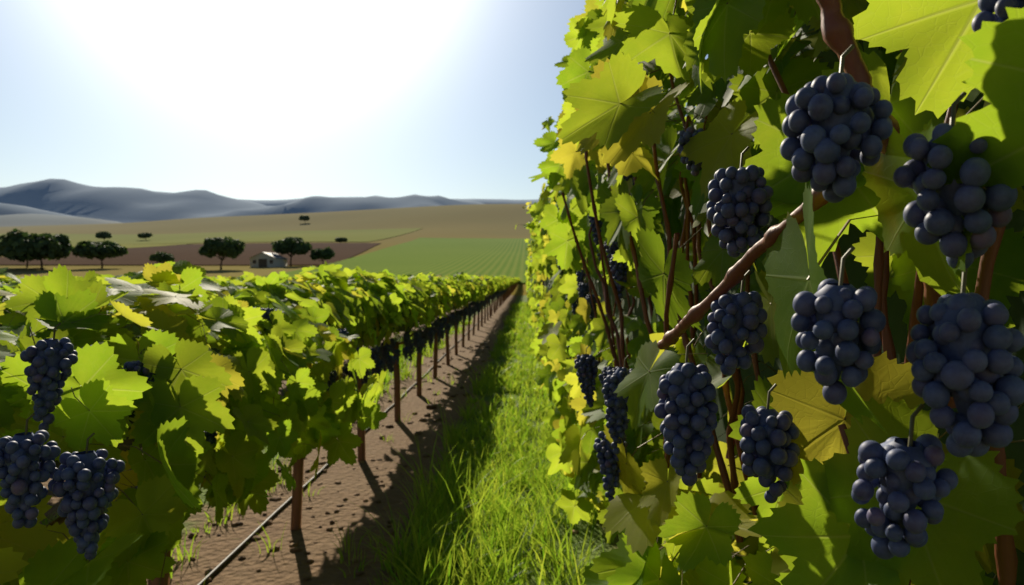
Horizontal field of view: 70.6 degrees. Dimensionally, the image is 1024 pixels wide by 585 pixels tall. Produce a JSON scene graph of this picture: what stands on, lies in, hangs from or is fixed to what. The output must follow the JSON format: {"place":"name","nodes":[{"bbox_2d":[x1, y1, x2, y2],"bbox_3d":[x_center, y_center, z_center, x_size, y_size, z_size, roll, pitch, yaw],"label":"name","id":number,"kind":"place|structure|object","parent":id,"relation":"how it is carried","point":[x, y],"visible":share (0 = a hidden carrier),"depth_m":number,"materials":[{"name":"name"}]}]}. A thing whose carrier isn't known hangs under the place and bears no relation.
{"place":"outdoors","nodes":[
{"label":"outdoors","id":0,"kind":"place"},
{"bbox_2d":[72,243,192,247],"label":"pale green field","id":1,"kind":"structure","parent":0,"point":[136,245],"depth_m":422.42,"materials":[{"name":"green plant"}]},
{"bbox_2d":[0,267,308,277],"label":"dry grass field","id":2,"kind":"structure","parent":0,"point":[210,271],"depth_m":184.54,"materials":[{"name":"plant"}]},
{"bbox_2d":[0,228,73,269],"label":"tree","id":3,"kind":"object","parent":2,"relation":"on","point":[20,246],"depth_m":182.68,"materials":[{"name":"green plant"}]},
{"bbox_2d":[149,251,174,262],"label":"tree","id":4,"kind":"object","parent":2,"relation":"on","point":[158,256],"depth_m":191.12,"materials":[{"name":"green plant"}]},
{"bbox_2d":[198,236,245,269],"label":"tree","id":5,"kind":"object","parent":2,"relation":"on","point":[227,246],"depth_m":187.19,"materials":[{"name":"green plant"}]},
{"bbox_2d":[0,243,380,264],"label":"ploughed field","id":6,"kind":"structure","parent":0,"point":[182,252],"depth_m":264.53,"materials":[{"name":"brown soil"}]},
{"bbox_2d":[0,228,421,244],"bbox_3d":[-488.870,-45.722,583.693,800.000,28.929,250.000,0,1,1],"label":"pale green field","id":7,"kind":"structure","parent":0,"point":[366,235],"depth_m":607.98,"materials":[{"name":"green plant"}]},
{"bbox_2d":[138,232,151,238],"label":"tree","id":8,"kind":"object","parent":7,"relation":"on","point":[146,235],"depth_m":577.86,"materials":[{"name":"green plant"}]},
{"bbox_2d":[0,179,538,294],"bbox_3d":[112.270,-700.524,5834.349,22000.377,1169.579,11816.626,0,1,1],"label":"hills","id":9,"kind":"structure","parent":0,"point":[59,206],"depth_m":2663.77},
{"bbox_2d":[71,240,128,267],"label":"tree","id":10,"kind":"object","parent":9,"relation":"on","point":[91,250],"depth_m":194.51,"materials":[{"name":"green plant"}]},
{"bbox_2d":[95,231,111,240],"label":"tree","id":11,"kind":"object","parent":9,"relation":"on","point":[104,234],"depth_m":562.14,"materials":[{"name":"green plant"}]},
{"bbox_2d":[250,252,286,266],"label":"barn walls","id":12,"kind":"structure","parent":9,"relation":"on","point":[277,262],"depth_m":203.27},
{"bbox_2d":[253,259,272,266],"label":"door and windows","id":13,"kind":"structure","parent":12,"relation":"attached to","point":[262,262],"depth_m":203.25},
{"bbox_2d":[249,252,283,258],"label":"barn roof","id":14,"kind":"structure","parent":12,"relation":"on","point":[275,255],"depth_m":206.84,"materials":[{"name":"grey metal"}]},
{"bbox_2d":[46,283,517,584],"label":"vine trunks","id":15,"kind":"object","parent":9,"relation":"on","point":[297,494],"visible":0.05,"depth_m":7.53,"materials":[{"name":"brown wood"}]},
{"bbox_2d":[0,212,599,339],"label":"vine leaves","id":16,"kind":"object","parent":15,"relation":"attached to","point":[475,288],"visible":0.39,"depth_m":14.68,"materials":[{"name":"green plant"}]},
{"bbox_2d":[0,0,1023,559],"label":"grapes","id":17,"kind":"object","parent":16,"relation":"on","point":[838,128],"visible":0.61,"depth_m":0.52,"materials":[{"name":"purple food"}]},
{"bbox_2d":[299,215,309,222],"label":"tree","id":18,"kind":"object","parent":9,"relation":"on","point":[304,218],"depth_m":829.77,"materials":[{"name":"green plant"}]},
{"bbox_2d":[335,237,347,241],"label":"tree","id":19,"kind":"object","parent":9,"relation":"on","point":[340,239],"visible":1,"depth_m":434.62,"materials":[{"name":"green plant"}]},
{"bbox_2d":[0,21,1023,584],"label":"vine foliage","id":20,"kind":"object","parent":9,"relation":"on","point":[896,303],"visible":0.02,"depth_m":1.60,"materials":[{"name":"green plant"}]},
{"bbox_2d":[0,0,1023,584],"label":"vine leaves","id":21,"kind":"object","parent":20,"relation":"attached to","point":[612,92],"visible":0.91,"depth_m":1.53,"materials":[{"name":"green plant"}]},
{"bbox_2d":[680,0,1023,584],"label":"vine leaves","id":22,"kind":"object","parent":21,"relation":"on","point":[811,531],"visible":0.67,"depth_m":0.62,"materials":[{"name":"green plant"}]},
{"bbox_2d":[38,301,616,584],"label":"grass","id":23,"kind":"structure","parent":0,"point":[466,562],"depth_m":4.46,"materials":[{"name":"green plant"}]},
{"bbox_2d":[0,0,707,199],"label":"sky","id":24,"kind":"structure","parent":0,"point":[235,99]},
{"bbox_2d":[40,295,742,584],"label":"vineyard floor","id":25,"kind":"structure","parent":0,"point":[283,565],"depth_m":4.71,"materials":[{"name":"brown soil"}]},
{"bbox_2d":[197,309,492,584],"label":"drip hose","id":26,"kind":"object","parent":25,"relation":"on","point":[233,553],"visible":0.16,"depth_m":4.32,"materials":[{"name":"black rubber"}]},
{"bbox_2d":[171,344,578,584],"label":"pebbles","id":27,"kind":"object","parent":25,"relation":"on","point":[293,544],"visible":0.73,"depth_m":4.86,"materials":[{"name":"brown stone"}]},
{"bbox_2d":[0,0,830,584],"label":"vine leaves","id":28,"kind":"object","parent":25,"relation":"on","point":[344,296],"visible":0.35,"depth_m":3.89,"materials":[{"name":"green plant"}]},
{"bbox_2d":[25,44,976,453],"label":"grape stems","id":29,"kind":"object","parent":28,"relation":"attached to","point":[851,250],"visible":0.31,"depth_m":0.52,"materials":[{"name":"green plant"}]},
{"bbox_2d":[0,0,1023,584],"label":"leaf stems","id":30,"kind":"object","parent":25,"relation":"on","point":[562,328],"visible":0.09,"depth_m":1.51,"materials":[{"name":"green plant"}]},
{"bbox_2d":[262,238,533,282],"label":"vineyard field","id":31,"kind":"structure","parent":0,"point":[443,257],"depth_m":257.04,"materials":[{"name":"green plant"}]},
{"bbox_2d":[271,237,311,265],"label":"tree","id":32,"kind":"object","parent":31,"relation":"on","point":[296,246],"depth_m":211.75,"materials":[{"name":"green plant"}]},
{"bbox_2d":[310,247,334,263],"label":"tree","id":33,"kind":"object","parent":31,"relation":"on","point":[326,253],"depth_m":210.67,"materials":[{"name":"green plant"}]},
{"bbox_2d":[518,0,1017,584],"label":"vine branches","id":34,"kind":"object","parent":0,"point":[838,32],"visible":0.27,"depth_m":0.95,"materials":[{"name":"brown wood"}]}
]}

